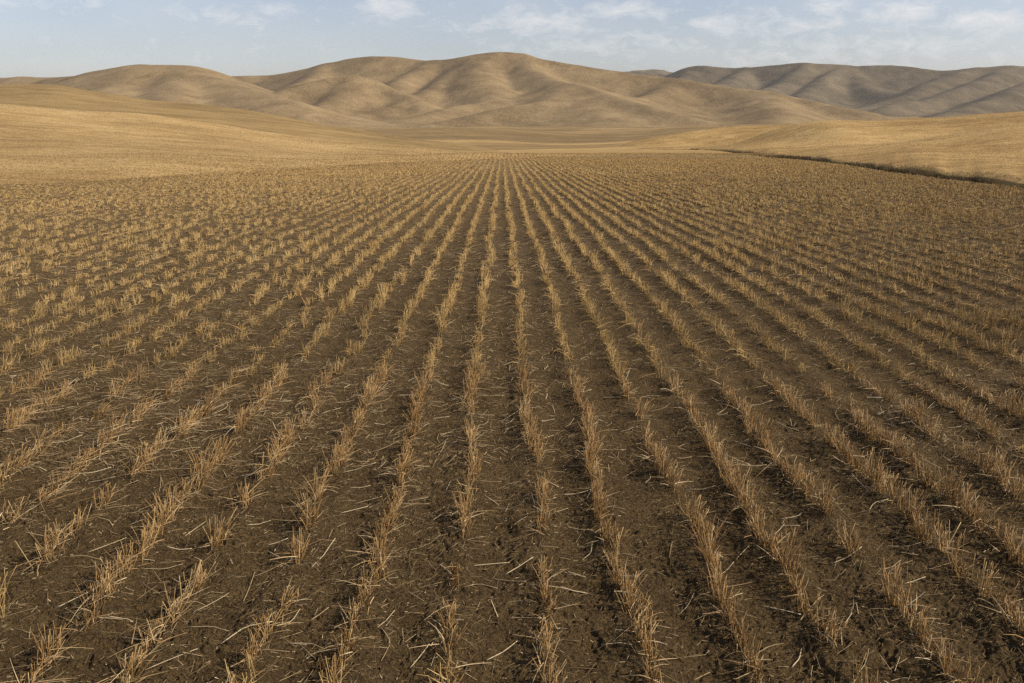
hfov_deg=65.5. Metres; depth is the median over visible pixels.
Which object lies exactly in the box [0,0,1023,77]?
sky
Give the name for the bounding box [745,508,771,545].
stubble tuft
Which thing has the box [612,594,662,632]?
stubble tuft
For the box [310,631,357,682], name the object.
stubble tuft
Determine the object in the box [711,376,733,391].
stubble tuft
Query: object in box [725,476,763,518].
stubble tuft
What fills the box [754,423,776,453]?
stubble tuft
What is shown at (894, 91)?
hills
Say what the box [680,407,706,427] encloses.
stubble tuft
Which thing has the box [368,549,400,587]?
stubble tuft
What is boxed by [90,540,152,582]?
stubble tuft
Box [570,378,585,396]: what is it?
stubble tuft
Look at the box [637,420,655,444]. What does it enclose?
stubble tuft
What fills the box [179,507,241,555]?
stubble tuft
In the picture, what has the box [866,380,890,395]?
stubble tuft
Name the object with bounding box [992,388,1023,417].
stubble tuft
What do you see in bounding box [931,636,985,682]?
stubble tuft
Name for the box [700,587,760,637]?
stubble tuft
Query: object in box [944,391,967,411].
stubble tuft
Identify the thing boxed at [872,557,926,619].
stubble tuft
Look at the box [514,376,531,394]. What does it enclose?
stubble tuft
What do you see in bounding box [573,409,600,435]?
stubble tuft
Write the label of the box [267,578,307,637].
stubble tuft
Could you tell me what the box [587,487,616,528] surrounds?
stubble tuft
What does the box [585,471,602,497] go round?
stubble tuft
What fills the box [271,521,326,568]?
stubble tuft
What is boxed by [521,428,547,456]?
stubble tuft
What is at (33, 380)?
stubble tuft
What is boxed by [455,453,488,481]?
stubble tuft
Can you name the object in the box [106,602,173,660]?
stubble tuft
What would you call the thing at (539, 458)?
stubble tuft
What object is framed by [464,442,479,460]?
stubble tuft
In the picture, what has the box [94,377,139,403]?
stubble tuft
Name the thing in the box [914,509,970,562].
stubble tuft
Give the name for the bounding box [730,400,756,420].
stubble tuft
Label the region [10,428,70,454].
stubble tuft
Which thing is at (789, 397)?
stubble tuft
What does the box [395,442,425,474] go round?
stubble tuft
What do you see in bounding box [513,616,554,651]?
stubble tuft
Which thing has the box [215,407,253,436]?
stubble tuft
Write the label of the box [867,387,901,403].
stubble tuft
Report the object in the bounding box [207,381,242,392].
stubble tuft
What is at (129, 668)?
stubble tuft
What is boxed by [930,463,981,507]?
stubble tuft
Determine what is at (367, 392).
stubble tuft
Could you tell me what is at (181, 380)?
stubble tuft
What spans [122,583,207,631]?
stubble tuft
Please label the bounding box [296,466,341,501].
stubble tuft
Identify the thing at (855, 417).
stubble tuft
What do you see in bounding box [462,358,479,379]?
stubble tuft
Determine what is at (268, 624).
stubble tuft
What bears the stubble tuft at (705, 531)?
on the field
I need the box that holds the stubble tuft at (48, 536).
[22,518,79,558]
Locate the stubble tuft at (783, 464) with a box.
[770,450,797,474]
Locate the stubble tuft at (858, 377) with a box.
[849,370,868,384]
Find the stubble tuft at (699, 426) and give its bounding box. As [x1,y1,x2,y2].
[689,411,714,433]
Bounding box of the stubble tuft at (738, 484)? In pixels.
[721,460,765,500]
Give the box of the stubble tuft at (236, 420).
[228,403,268,424]
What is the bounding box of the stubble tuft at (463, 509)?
[446,488,491,523]
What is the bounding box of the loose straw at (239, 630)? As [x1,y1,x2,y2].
[221,621,271,643]
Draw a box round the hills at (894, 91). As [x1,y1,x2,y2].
[660,63,1023,117]
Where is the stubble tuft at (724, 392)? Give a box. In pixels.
[720,383,737,401]
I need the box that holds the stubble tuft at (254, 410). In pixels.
[248,398,276,420]
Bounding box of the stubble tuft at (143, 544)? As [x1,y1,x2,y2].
[116,515,170,568]
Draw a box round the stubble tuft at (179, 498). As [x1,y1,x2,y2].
[164,472,200,515]
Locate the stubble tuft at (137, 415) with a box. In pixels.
[116,400,159,425]
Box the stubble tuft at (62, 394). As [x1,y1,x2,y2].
[40,382,75,401]
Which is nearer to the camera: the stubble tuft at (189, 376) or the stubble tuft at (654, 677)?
the stubble tuft at (654, 677)
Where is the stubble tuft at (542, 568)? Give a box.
[519,555,565,589]
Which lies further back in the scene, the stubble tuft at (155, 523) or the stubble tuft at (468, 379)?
the stubble tuft at (468, 379)
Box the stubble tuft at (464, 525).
[455,509,481,537]
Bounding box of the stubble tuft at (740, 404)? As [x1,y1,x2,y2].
[725,394,758,416]
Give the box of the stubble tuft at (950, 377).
[942,369,964,383]
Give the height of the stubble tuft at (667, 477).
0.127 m
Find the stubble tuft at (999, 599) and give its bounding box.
[976,582,1023,624]
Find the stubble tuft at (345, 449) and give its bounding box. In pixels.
[331,438,362,457]
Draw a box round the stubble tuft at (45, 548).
[9,527,75,575]
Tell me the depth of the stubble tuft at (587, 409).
5.08 m
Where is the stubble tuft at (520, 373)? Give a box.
[516,361,530,383]
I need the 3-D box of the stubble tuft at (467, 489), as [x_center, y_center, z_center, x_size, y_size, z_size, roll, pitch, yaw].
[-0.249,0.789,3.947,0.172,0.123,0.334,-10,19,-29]
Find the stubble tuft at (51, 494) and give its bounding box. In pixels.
[18,484,91,515]
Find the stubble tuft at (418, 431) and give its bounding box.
[402,413,430,443]
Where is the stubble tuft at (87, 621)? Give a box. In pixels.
[60,584,122,637]
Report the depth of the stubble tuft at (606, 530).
3.64 m
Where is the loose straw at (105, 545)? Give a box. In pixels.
[87,538,124,552]
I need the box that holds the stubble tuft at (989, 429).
[968,414,1005,437]
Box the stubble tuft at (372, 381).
[359,374,382,389]
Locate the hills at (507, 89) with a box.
[231,52,896,127]
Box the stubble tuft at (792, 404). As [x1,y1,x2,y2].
[782,391,806,412]
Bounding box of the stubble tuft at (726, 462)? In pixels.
[720,454,747,481]
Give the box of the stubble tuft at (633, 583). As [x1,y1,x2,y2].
[614,564,653,614]
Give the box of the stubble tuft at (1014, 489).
[993,463,1023,501]
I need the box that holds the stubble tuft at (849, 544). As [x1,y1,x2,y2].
[829,519,872,559]
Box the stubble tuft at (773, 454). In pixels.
[758,439,784,469]
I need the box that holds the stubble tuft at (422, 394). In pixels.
[409,382,437,404]
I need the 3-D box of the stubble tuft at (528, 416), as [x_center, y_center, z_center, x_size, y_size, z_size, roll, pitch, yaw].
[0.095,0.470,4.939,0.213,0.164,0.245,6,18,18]
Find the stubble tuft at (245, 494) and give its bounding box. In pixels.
[219,480,267,510]
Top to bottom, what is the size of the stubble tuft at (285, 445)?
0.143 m
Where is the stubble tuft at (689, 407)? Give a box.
[682,393,708,417]
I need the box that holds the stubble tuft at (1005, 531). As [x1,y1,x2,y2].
[978,516,1023,555]
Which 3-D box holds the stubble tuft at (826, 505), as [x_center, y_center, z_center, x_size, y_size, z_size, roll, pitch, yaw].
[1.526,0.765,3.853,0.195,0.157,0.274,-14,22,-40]
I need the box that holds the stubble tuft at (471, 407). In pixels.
[454,396,478,415]
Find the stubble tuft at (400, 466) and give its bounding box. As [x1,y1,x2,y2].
[377,455,424,484]
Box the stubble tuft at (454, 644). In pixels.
[412,619,474,669]
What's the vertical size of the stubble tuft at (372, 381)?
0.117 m
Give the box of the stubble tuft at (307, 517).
[274,476,327,530]
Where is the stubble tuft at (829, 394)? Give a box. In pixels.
[815,384,843,401]
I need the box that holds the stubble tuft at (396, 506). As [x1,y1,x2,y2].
[381,487,419,522]
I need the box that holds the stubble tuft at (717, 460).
[697,442,749,474]
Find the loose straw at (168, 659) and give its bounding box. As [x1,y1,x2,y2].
[146,648,197,669]
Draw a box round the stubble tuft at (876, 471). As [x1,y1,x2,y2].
[860,447,899,488]
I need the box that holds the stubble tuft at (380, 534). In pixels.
[358,514,405,547]
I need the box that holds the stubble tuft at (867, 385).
[855,378,879,391]
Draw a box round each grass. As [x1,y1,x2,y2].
[658,149,1023,187]
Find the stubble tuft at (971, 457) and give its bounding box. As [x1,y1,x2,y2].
[953,437,997,466]
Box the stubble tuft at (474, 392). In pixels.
[465,371,484,397]
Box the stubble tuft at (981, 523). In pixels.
[956,496,1014,544]
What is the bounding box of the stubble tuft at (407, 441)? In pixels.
[394,428,417,452]
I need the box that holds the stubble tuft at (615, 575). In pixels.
[606,556,647,601]
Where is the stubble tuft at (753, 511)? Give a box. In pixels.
[731,500,763,534]
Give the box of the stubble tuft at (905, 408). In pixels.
[899,398,922,419]
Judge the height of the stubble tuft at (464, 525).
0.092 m
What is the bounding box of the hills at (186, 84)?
[0,64,405,128]
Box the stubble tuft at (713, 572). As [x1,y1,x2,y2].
[694,549,750,595]
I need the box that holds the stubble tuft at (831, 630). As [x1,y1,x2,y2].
[814,608,864,652]
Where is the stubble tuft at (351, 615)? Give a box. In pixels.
[312,585,382,630]
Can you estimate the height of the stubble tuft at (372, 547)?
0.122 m
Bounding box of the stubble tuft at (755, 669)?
[724,643,782,682]
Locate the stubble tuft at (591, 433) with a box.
[577,421,597,446]
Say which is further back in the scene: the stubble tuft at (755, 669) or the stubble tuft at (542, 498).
the stubble tuft at (542, 498)
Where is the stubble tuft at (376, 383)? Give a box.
[359,371,393,394]
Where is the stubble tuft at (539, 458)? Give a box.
[516,435,551,465]
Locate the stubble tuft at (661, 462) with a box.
[639,444,670,477]
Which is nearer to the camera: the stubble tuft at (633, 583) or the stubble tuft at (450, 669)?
the stubble tuft at (450, 669)
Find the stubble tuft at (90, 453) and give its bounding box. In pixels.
[74,433,125,463]
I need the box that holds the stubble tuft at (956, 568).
[929,549,979,584]
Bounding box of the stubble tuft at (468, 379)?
[457,366,484,389]
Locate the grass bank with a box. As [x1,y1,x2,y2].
[614,111,1023,187]
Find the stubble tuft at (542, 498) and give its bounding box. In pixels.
[531,472,560,510]
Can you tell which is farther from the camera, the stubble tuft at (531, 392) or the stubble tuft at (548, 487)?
the stubble tuft at (531, 392)
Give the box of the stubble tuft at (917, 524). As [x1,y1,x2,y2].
[906,503,949,547]
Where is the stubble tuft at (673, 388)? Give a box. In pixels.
[660,375,682,394]
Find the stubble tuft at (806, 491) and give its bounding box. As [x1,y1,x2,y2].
[790,466,821,501]
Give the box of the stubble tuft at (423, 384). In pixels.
[413,369,432,391]
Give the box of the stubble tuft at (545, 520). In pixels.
[521,507,551,537]
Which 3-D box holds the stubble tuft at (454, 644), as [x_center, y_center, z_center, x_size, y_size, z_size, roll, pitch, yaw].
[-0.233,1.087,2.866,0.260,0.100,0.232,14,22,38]
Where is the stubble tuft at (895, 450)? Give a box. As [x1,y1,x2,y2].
[878,426,909,458]
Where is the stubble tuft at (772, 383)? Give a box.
[769,371,792,393]
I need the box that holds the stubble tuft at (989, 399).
[981,389,1006,408]
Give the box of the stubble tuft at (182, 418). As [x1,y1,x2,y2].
[162,410,206,432]
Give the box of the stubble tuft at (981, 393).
[971,382,991,399]
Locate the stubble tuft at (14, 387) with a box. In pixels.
[0,377,37,395]
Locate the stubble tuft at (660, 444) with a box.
[641,442,671,464]
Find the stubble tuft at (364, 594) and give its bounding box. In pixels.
[336,564,380,614]
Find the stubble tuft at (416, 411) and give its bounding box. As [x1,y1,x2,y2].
[400,395,430,422]
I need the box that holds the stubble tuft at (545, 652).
[511,623,561,680]
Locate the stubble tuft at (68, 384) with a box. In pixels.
[44,378,82,395]
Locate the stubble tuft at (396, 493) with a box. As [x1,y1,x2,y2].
[383,474,413,504]
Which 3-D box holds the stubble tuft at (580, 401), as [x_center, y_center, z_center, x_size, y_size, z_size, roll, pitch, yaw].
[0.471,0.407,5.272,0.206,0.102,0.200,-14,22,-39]
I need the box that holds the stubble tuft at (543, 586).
[516,574,564,608]
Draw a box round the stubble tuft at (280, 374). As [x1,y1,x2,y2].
[260,366,292,384]
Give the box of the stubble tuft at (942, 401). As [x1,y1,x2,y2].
[926,388,950,407]
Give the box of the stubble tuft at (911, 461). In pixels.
[895,437,928,469]
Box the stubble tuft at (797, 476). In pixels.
[781,456,813,489]
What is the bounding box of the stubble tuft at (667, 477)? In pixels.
[657,455,688,489]
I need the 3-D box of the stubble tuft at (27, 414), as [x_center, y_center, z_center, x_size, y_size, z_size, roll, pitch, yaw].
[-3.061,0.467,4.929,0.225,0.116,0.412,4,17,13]
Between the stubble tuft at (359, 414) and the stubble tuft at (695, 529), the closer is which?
the stubble tuft at (695, 529)
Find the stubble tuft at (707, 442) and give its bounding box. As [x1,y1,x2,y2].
[697,429,721,453]
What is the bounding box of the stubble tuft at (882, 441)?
[869,425,899,447]
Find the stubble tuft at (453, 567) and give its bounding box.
[443,553,468,584]
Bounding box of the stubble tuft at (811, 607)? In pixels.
[784,574,843,629]
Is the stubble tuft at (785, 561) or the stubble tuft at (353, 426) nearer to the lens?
the stubble tuft at (785, 561)
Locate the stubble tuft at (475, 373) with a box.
[467,364,487,383]
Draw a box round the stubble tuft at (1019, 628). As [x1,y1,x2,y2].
[993,596,1023,634]
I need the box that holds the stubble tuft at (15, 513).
[0,495,41,529]
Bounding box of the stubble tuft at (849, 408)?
[839,396,862,414]
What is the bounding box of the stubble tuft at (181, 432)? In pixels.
[160,417,198,446]
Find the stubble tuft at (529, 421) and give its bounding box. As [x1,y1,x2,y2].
[519,414,540,434]
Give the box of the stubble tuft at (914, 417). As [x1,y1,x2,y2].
[909,394,926,426]
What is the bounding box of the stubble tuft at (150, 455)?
[118,435,169,467]
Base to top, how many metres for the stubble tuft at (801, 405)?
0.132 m
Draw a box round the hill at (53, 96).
[0,84,498,150]
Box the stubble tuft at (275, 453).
[260,437,302,465]
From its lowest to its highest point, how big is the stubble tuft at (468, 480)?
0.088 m
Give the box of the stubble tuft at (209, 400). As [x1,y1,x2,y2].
[195,387,221,408]
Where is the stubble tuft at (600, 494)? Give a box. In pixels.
[587,479,616,505]
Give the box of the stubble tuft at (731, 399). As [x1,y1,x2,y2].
[714,387,739,407]
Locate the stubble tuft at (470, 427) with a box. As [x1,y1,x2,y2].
[462,412,481,437]
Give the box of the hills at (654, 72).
[626,69,672,76]
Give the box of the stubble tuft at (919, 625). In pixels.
[906,596,957,646]
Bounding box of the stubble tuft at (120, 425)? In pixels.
[93,410,137,438]
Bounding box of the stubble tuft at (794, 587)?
[775,560,826,602]
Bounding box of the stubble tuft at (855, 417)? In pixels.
[842,404,869,424]
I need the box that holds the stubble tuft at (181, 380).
[168,370,197,388]
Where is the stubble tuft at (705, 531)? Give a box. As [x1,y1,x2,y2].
[676,508,726,555]
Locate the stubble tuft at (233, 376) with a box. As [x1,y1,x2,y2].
[212,361,250,380]
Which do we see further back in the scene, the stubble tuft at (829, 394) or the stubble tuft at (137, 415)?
the stubble tuft at (829, 394)
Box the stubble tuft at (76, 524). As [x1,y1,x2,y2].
[49,504,106,540]
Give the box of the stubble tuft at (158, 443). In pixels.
[132,424,176,454]
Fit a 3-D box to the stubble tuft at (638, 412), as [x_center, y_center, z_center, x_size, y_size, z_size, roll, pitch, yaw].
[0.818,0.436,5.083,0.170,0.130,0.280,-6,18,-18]
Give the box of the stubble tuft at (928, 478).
[915,457,948,494]
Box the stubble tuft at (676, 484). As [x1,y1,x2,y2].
[655,460,689,496]
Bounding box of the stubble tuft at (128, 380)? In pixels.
[108,367,140,385]
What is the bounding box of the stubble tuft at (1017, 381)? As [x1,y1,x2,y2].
[1012,372,1023,385]
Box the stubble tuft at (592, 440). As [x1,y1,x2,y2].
[579,429,604,455]
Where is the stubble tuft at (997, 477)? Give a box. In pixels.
[972,446,1021,486]
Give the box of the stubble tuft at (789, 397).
[778,384,800,403]
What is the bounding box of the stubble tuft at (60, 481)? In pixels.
[31,466,79,502]
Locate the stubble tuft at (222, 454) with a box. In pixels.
[197,435,246,466]
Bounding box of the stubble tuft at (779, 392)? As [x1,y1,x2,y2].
[764,380,788,399]
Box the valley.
[360,117,921,155]
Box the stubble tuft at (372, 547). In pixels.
[345,529,397,575]
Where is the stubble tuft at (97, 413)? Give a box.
[81,400,127,420]
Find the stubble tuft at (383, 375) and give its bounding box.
[373,363,394,382]
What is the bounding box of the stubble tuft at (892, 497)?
[871,472,909,509]
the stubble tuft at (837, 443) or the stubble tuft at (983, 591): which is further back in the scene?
the stubble tuft at (837, 443)
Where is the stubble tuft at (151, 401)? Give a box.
[123,390,162,411]
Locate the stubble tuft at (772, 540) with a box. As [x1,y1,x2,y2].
[755,524,788,564]
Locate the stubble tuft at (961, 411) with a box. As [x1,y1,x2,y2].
[956,397,978,421]
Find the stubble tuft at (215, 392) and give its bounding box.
[203,381,244,400]
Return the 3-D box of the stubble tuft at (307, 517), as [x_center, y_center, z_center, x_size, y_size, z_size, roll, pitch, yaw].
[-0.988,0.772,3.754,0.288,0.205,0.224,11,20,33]
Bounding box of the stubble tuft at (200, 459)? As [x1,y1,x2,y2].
[179,439,223,481]
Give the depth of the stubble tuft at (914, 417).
4.96 m
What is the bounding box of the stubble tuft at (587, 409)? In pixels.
[581,400,597,419]
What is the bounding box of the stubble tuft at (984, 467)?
[973,444,1011,475]
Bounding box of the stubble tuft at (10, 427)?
[1,407,39,432]
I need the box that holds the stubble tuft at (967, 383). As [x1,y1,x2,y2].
[950,374,985,387]
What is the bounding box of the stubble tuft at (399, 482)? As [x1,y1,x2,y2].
[377,469,419,495]
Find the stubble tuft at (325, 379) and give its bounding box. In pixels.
[315,369,352,387]
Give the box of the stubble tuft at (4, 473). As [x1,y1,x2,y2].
[0,447,43,481]
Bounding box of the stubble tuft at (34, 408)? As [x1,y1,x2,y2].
[2,394,53,421]
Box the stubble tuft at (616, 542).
[602,520,633,558]
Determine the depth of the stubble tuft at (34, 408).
5.11 m
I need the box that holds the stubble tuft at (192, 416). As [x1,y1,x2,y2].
[174,402,207,425]
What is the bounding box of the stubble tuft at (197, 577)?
[168,561,219,607]
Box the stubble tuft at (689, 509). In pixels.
[676,491,714,528]
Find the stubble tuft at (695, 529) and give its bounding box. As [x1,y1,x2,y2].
[679,508,711,539]
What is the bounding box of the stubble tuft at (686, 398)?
[673,388,697,407]
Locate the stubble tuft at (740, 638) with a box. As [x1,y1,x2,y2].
[720,614,761,664]
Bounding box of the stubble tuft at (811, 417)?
[795,406,823,429]
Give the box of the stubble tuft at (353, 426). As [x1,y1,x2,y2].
[335,406,367,435]
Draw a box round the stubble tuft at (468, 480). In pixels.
[448,464,478,491]
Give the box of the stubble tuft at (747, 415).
[739,404,758,429]
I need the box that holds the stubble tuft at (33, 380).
[19,366,50,392]
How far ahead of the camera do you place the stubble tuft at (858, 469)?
4.32 m
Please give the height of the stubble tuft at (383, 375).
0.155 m
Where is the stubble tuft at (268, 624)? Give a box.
[246,608,303,644]
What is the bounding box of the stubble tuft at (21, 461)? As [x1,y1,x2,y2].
[0,436,42,473]
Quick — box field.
[0,154,1023,682]
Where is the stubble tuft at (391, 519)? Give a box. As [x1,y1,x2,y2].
[359,493,407,531]
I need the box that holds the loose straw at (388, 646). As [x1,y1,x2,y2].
[381,628,389,660]
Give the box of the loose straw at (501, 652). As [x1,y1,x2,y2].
[487,641,516,659]
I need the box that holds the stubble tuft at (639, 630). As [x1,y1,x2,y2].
[620,603,661,665]
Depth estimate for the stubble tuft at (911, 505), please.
3.80 m
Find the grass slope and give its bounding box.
[0,104,535,184]
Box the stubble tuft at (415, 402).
[403,388,427,409]
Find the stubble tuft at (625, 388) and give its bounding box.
[615,376,636,400]
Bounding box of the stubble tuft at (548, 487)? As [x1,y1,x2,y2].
[536,473,560,496]
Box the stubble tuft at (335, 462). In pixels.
[311,440,354,480]
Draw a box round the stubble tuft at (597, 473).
[586,455,616,486]
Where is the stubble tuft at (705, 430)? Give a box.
[694,420,716,442]
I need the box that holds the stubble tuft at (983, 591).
[962,556,1019,608]
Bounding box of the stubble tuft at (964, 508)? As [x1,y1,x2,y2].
[940,482,985,523]
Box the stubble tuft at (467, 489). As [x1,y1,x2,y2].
[449,482,490,510]
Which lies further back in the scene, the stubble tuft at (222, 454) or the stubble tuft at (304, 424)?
the stubble tuft at (304, 424)
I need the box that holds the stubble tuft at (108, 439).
[58,421,127,457]
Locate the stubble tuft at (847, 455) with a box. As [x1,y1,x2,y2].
[827,435,861,468]
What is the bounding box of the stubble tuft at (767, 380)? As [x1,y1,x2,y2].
[759,376,772,386]
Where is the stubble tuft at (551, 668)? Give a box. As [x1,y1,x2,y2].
[527,657,574,682]
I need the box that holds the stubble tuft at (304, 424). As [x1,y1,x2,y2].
[284,408,321,431]
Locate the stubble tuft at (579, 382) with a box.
[564,376,588,391]
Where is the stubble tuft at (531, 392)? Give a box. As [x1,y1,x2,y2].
[525,385,537,402]
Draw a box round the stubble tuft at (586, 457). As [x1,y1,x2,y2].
[578,436,601,473]
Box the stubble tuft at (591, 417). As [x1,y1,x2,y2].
[577,405,603,427]
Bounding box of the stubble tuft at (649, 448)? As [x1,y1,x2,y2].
[628,435,670,453]
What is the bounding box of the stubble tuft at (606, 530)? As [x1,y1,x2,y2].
[586,511,619,543]
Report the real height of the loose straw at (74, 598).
0.043 m
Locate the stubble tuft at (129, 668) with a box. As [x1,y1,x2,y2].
[97,633,184,682]
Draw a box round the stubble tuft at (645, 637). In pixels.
[626,618,675,679]
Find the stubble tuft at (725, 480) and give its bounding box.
[717,466,742,494]
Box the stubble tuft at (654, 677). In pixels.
[622,641,668,682]
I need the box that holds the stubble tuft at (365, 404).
[352,381,385,409]
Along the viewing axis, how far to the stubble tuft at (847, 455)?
4.44 m
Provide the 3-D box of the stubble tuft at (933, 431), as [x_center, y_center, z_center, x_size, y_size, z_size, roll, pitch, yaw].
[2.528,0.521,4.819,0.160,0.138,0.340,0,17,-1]
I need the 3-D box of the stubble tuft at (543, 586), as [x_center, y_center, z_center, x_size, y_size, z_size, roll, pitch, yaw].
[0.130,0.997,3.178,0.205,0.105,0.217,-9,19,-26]
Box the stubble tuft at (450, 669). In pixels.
[436,641,479,682]
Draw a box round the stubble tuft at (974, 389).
[957,381,984,395]
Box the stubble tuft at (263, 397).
[245,377,281,405]
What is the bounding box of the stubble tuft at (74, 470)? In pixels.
[46,458,90,485]
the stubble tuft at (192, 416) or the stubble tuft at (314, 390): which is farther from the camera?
the stubble tuft at (314, 390)
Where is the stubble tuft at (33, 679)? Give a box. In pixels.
[7,639,71,682]
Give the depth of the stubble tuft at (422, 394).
5.38 m
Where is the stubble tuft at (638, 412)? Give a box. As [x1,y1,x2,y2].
[634,397,653,420]
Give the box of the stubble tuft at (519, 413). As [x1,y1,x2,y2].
[517,396,535,423]
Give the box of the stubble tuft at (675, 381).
[669,370,682,389]
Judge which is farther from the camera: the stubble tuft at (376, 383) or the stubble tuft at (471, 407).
the stubble tuft at (376, 383)
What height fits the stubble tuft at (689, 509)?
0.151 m
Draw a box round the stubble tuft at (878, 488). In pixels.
[853,458,904,497]
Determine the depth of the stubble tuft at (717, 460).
4.39 m
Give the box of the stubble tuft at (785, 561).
[765,527,807,579]
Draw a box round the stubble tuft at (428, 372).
[419,365,437,380]
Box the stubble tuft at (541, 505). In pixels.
[534,500,566,524]
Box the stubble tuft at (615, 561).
[598,536,632,577]
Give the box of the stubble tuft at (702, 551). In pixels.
[686,522,728,570]
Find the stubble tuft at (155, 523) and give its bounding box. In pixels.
[134,503,177,540]
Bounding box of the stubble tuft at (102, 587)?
[66,561,132,621]
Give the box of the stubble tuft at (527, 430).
[516,416,537,443]
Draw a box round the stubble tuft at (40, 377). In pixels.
[17,369,58,384]
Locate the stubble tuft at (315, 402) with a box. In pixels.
[303,390,326,412]
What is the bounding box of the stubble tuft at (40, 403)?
[20,384,63,408]
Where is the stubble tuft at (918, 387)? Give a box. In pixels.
[908,373,928,393]
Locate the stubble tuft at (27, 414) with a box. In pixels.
[0,405,43,426]
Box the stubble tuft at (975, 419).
[969,405,1001,429]
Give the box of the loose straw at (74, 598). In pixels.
[54,586,99,608]
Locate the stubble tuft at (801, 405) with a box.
[783,396,813,420]
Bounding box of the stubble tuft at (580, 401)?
[569,394,595,414]
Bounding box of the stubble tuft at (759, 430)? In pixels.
[748,410,775,443]
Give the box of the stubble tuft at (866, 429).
[855,408,881,441]
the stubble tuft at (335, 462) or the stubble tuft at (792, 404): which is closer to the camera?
the stubble tuft at (335, 462)
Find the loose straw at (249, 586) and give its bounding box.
[243,571,254,601]
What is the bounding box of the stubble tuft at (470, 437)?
[456,425,483,445]
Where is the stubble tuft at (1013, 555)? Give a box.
[990,524,1023,573]
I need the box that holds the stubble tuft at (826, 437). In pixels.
[810,418,842,444]
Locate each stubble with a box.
[0,152,1023,682]
[0,157,1023,682]
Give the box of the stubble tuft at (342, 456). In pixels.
[326,432,356,468]
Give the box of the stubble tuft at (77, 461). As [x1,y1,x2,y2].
[49,444,122,471]
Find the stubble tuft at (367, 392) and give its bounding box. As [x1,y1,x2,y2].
[360,383,382,401]
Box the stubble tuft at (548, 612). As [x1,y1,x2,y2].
[530,582,580,633]
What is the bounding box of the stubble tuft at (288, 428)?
[271,415,304,442]
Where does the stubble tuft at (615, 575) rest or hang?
on the field
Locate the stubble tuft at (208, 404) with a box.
[197,398,227,418]
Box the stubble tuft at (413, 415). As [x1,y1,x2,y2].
[397,407,426,433]
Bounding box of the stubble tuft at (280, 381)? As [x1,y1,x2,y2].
[260,368,292,388]
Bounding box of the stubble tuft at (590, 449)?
[574,438,605,466]
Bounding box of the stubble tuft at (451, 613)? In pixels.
[425,596,457,638]
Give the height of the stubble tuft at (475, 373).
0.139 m
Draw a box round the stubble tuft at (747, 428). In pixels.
[735,415,766,436]
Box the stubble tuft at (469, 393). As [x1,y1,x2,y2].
[453,377,477,405]
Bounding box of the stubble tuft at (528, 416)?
[511,406,540,430]
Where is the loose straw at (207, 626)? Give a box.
[190,626,227,630]
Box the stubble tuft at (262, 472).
[239,445,287,483]
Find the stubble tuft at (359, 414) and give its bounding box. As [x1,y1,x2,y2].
[346,403,371,428]
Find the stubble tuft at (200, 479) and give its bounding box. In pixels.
[168,451,224,503]
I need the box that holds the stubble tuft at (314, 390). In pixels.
[301,380,333,400]
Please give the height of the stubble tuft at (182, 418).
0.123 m
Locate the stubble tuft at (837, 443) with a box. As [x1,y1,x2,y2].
[817,424,848,454]
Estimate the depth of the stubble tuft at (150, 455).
4.41 m
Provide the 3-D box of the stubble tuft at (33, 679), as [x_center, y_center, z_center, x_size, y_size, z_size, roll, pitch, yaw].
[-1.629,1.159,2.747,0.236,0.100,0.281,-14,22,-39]
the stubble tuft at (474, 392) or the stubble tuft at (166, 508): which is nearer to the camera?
the stubble tuft at (166, 508)
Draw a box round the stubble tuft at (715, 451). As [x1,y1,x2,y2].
[702,436,735,467]
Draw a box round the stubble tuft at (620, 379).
[615,364,628,383]
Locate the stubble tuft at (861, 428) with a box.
[846,414,876,437]
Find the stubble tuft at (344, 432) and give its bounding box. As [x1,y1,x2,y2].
[327,417,358,447]
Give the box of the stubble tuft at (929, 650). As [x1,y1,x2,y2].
[902,629,964,677]
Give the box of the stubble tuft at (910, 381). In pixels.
[898,373,917,386]
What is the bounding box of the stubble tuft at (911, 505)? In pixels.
[900,488,928,529]
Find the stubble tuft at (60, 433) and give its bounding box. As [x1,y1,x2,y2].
[36,418,87,439]
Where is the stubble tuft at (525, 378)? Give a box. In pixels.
[518,371,529,386]
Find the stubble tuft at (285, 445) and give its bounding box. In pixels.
[265,422,301,454]
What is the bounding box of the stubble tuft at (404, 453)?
[392,438,412,464]
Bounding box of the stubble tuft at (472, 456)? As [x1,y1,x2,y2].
[459,445,488,465]
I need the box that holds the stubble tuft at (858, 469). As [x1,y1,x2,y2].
[835,448,868,476]
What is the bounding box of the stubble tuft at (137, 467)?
[113,445,163,479]
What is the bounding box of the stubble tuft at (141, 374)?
[132,362,161,380]
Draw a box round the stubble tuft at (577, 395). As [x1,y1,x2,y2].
[569,381,594,407]
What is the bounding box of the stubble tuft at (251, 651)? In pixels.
[226,624,276,681]
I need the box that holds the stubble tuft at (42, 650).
[0,620,93,682]
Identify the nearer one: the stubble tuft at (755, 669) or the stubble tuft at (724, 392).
the stubble tuft at (755, 669)
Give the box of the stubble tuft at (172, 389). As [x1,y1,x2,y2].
[146,378,193,397]
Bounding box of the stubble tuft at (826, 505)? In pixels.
[806,478,852,519]
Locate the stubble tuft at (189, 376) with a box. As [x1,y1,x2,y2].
[169,367,201,384]
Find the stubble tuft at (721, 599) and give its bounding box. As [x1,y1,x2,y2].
[696,568,740,621]
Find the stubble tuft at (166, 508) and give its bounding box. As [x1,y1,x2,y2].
[144,485,201,525]
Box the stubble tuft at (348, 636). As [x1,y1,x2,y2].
[313,608,368,661]
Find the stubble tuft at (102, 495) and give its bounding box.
[75,482,126,512]
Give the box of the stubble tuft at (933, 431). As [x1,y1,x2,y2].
[915,412,943,439]
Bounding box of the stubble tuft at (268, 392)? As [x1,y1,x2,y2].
[250,379,286,400]
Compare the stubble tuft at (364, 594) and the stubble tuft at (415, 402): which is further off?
the stubble tuft at (415, 402)
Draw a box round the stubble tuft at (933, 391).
[922,382,951,399]

